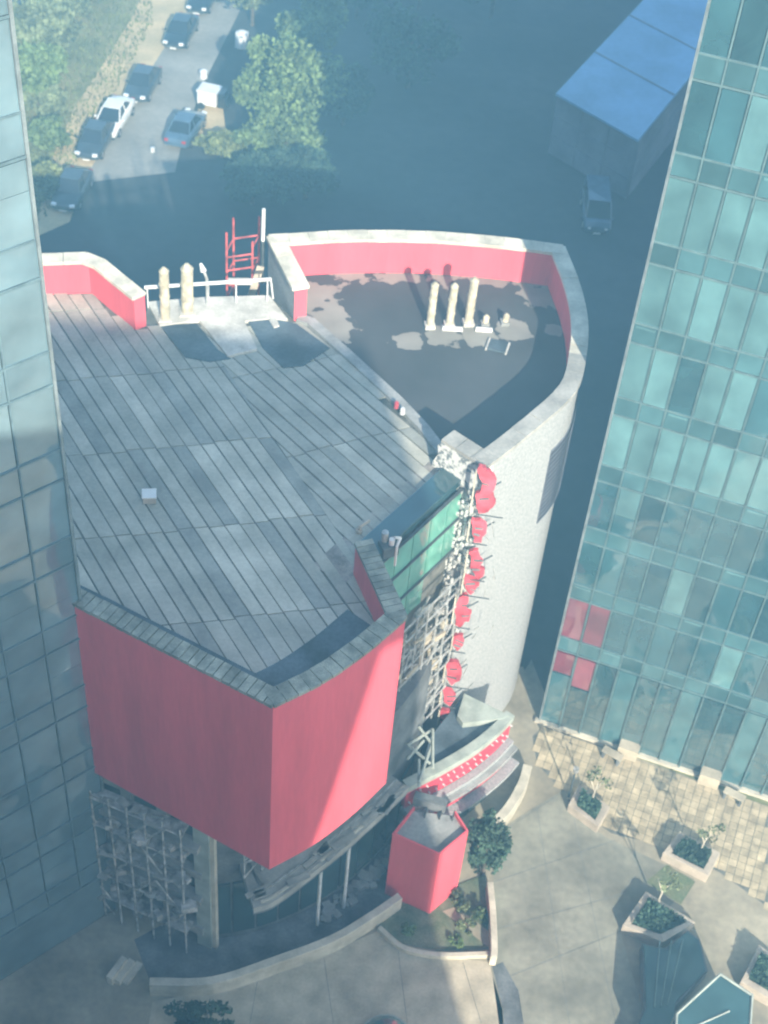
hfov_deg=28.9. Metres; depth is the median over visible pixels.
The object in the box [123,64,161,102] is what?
car
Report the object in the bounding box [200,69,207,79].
drum
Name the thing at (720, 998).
glass pavilion
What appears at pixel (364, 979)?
forecourt
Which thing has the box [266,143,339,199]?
tree
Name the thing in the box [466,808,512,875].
evergreen
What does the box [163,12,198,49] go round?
car
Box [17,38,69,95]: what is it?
tree
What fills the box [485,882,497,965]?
wall
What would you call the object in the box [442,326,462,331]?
roof slab
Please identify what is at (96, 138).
car
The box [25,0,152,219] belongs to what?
dry grass
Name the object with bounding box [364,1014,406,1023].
skylight dome
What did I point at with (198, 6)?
car
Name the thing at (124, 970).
stone steps
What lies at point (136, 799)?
window pane
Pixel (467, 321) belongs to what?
vent pipe
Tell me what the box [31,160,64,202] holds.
bush
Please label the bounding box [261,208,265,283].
mast
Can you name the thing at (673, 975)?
ramp cover
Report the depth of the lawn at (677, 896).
61.84 m
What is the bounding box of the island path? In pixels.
[443,907,488,946]
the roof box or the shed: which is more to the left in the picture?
the roof box
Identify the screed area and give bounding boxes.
[491,790,693,1023]
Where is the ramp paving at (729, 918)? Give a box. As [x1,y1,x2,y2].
[681,875,767,980]
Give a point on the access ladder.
(254, 288)
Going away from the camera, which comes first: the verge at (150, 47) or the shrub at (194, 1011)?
the shrub at (194, 1011)
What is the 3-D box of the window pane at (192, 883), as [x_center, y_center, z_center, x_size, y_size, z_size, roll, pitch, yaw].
[-7.364,13.520,55.714,1.050,1.300,0.080,20,47,13]
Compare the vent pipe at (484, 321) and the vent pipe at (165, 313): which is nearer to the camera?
the vent pipe at (165, 313)
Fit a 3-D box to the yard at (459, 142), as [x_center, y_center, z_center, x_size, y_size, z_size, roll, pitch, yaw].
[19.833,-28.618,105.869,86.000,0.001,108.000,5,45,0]
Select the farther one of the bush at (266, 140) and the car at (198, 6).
the car at (198, 6)
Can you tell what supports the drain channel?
on the screed area
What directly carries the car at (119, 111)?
on the verge at (150, 47)
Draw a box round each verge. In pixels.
[37,0,187,234]
[193,105,224,141]
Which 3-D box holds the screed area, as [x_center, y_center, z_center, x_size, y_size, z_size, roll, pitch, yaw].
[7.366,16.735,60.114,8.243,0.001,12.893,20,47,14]
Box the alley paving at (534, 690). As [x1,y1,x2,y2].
[522,660,544,717]
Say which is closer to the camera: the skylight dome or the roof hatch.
the skylight dome
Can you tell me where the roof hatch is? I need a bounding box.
[485,338,509,354]
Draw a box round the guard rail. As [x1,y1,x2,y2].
[144,277,273,307]
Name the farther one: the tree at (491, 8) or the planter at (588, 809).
the tree at (491, 8)
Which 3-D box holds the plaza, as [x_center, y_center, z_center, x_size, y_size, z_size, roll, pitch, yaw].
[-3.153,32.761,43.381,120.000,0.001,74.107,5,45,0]
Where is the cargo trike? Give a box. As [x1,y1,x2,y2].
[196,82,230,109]
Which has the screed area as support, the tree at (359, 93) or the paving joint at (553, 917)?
the paving joint at (553, 917)
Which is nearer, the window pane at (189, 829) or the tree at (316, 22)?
the window pane at (189, 829)
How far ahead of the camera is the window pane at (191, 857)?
54.69 m
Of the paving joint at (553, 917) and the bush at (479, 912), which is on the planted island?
the bush at (479, 912)
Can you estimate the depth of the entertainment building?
54.24 m
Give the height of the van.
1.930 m
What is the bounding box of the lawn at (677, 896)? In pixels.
[646,865,694,904]
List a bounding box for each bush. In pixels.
[23,83,68,121]
[27,114,71,151]
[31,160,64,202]
[192,128,248,160]
[229,119,332,161]
[400,922,416,936]
[447,934,463,948]
[449,889,470,911]
[454,916,477,936]
[472,906,487,925]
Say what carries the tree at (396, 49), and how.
on the yard at (459, 142)
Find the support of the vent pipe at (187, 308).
on the entertainment building
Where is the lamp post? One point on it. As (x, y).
(575, 770)
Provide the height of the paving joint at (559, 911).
0.001 m
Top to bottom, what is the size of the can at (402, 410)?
0.280 m
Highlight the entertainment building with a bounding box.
[42,230,588,953]
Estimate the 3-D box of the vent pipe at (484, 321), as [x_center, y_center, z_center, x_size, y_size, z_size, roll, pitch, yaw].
[4.049,-7.644,59.550,0.340,0.558,0.338,-3,46,-8]
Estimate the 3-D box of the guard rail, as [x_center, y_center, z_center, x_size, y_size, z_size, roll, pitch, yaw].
[-6.855,-8.632,58.683,5.066,1.225,0.150,-4,46,-9]
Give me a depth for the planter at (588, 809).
63.47 m
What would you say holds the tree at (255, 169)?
on the yard at (459, 142)
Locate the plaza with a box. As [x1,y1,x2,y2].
[0,666,767,1023]
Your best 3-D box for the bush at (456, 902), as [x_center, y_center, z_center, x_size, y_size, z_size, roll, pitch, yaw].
[3.138,15.789,60.198,0.665,0.766,1.140,-22,51,-24]
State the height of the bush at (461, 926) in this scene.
0.589 m
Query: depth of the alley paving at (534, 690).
68.52 m
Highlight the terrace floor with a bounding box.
[134,836,391,979]
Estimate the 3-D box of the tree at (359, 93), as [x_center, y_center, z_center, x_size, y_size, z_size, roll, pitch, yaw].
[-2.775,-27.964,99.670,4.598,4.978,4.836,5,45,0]
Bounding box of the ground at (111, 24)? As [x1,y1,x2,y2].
[25,0,767,805]
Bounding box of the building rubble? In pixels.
[320,844,390,923]
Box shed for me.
[548,0,707,198]
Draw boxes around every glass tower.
[0,0,117,980]
[534,0,767,800]
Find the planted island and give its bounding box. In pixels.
[379,875,488,950]
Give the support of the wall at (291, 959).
on the terrace floor
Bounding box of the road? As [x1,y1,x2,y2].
[91,0,242,180]
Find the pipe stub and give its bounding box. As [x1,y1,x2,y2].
[355,519,369,534]
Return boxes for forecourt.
[149,932,502,1023]
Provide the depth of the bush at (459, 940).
59.14 m
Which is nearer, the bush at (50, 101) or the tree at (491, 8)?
the bush at (50, 101)
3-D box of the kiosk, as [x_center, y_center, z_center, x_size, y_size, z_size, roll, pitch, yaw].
[1.815,13.601,59.314,2.552,4.800,2.222,21,47,15]
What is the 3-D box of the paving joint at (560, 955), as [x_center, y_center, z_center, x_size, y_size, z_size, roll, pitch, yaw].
[7.040,17.609,59.213,5.723,0.001,0.016,-16,49,-20]
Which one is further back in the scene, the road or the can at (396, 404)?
the road
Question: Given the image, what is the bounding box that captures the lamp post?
[567,766,578,797]
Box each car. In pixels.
[50,166,93,211]
[74,118,114,160]
[94,94,134,137]
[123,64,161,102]
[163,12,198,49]
[164,108,206,148]
[186,0,214,13]
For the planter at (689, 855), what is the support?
on the tile bed
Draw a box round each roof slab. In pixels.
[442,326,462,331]
[475,327,492,332]
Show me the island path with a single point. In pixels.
(480, 932)
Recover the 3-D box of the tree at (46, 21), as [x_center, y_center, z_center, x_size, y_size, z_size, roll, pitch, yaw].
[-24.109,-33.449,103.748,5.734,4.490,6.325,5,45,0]
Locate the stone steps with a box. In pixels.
[106,956,142,985]
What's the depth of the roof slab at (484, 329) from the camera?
59.33 m
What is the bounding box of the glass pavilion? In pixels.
[671,973,753,1023]
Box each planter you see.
[567,766,613,832]
[620,865,694,946]
[660,823,725,881]
[739,945,767,1005]
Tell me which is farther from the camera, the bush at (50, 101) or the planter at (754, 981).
the bush at (50, 101)
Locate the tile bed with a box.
[532,726,767,909]
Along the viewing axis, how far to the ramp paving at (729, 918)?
60.87 m
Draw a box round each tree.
[12,0,83,53]
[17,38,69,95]
[53,0,105,17]
[219,151,295,204]
[226,0,272,25]
[232,32,350,144]
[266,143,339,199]
[274,0,348,51]
[317,61,376,125]
[364,1,463,88]
[464,0,516,18]
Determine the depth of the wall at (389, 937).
58.73 m
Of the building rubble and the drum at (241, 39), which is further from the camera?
the drum at (241, 39)
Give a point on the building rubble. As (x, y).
(377, 871)
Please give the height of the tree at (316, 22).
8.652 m
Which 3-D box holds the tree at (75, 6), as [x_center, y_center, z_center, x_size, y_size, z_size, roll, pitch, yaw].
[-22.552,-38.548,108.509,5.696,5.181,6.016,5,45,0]
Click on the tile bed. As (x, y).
(652, 804)
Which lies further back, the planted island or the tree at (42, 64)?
the tree at (42, 64)
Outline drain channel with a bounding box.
[492,962,523,1023]
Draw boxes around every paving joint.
[494,840,614,881]
[498,893,624,928]
[499,931,619,980]
[537,809,569,1023]
[574,820,615,1022]
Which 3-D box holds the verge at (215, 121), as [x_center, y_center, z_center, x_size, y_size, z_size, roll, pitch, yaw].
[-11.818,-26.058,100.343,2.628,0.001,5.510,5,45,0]
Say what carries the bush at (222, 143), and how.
on the yard at (459, 142)
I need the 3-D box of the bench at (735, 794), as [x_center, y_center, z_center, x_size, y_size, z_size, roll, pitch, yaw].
[15.201,12.388,64.813,0.950,0.460,0.380,26,49,19]
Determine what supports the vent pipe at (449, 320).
on the entertainment building
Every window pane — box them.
[104,783,119,794]
[134,796,155,809]
[171,815,192,832]
[186,854,193,861]
[189,877,194,886]
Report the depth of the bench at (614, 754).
65.74 m
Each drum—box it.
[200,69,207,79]
[235,30,248,49]
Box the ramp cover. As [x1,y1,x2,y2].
[638,931,707,1023]
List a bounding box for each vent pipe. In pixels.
[158,266,171,322]
[179,263,195,316]
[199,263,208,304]
[424,281,438,329]
[443,283,458,325]
[462,276,478,327]
[480,314,489,326]
[500,313,509,325]
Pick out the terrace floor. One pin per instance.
(160, 956)
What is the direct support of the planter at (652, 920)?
on the plaza
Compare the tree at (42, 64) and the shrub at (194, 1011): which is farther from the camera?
the tree at (42, 64)
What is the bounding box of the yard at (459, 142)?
[39,0,675,691]
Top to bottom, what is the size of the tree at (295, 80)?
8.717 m
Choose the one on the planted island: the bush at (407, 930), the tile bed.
the bush at (407, 930)
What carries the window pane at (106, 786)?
in the entertainment building
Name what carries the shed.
on the yard at (459, 142)
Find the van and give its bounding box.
[580,174,613,234]
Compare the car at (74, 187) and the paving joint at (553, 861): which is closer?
the paving joint at (553, 861)
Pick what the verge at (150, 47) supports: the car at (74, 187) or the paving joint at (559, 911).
the car at (74, 187)
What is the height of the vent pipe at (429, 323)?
2.242 m
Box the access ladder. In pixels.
[225,216,263,295]
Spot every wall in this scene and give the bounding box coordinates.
[149,893,401,996]
[377,925,489,959]
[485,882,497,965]
[496,764,531,824]
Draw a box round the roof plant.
[378,530,401,565]
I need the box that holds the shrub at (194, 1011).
[163,999,234,1023]
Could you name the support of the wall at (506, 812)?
on the plaza
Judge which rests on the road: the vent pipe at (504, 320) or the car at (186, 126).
the car at (186, 126)
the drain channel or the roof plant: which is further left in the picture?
the roof plant
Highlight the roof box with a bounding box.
[142,488,156,503]
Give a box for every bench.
[601,745,623,765]
[722,786,745,806]
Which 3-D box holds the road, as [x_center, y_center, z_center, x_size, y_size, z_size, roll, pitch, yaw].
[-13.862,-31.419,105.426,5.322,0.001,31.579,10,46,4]
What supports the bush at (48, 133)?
on the ground at (111, 24)
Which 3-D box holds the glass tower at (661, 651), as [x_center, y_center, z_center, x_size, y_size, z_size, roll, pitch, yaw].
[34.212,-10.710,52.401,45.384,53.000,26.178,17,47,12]
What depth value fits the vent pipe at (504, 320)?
59.64 m
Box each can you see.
[394,401,398,408]
[400,407,404,414]
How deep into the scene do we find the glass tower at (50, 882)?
45.55 m
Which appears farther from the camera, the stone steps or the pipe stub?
the stone steps
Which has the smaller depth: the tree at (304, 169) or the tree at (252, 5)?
the tree at (304, 169)
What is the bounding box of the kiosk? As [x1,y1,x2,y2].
[385,791,467,913]

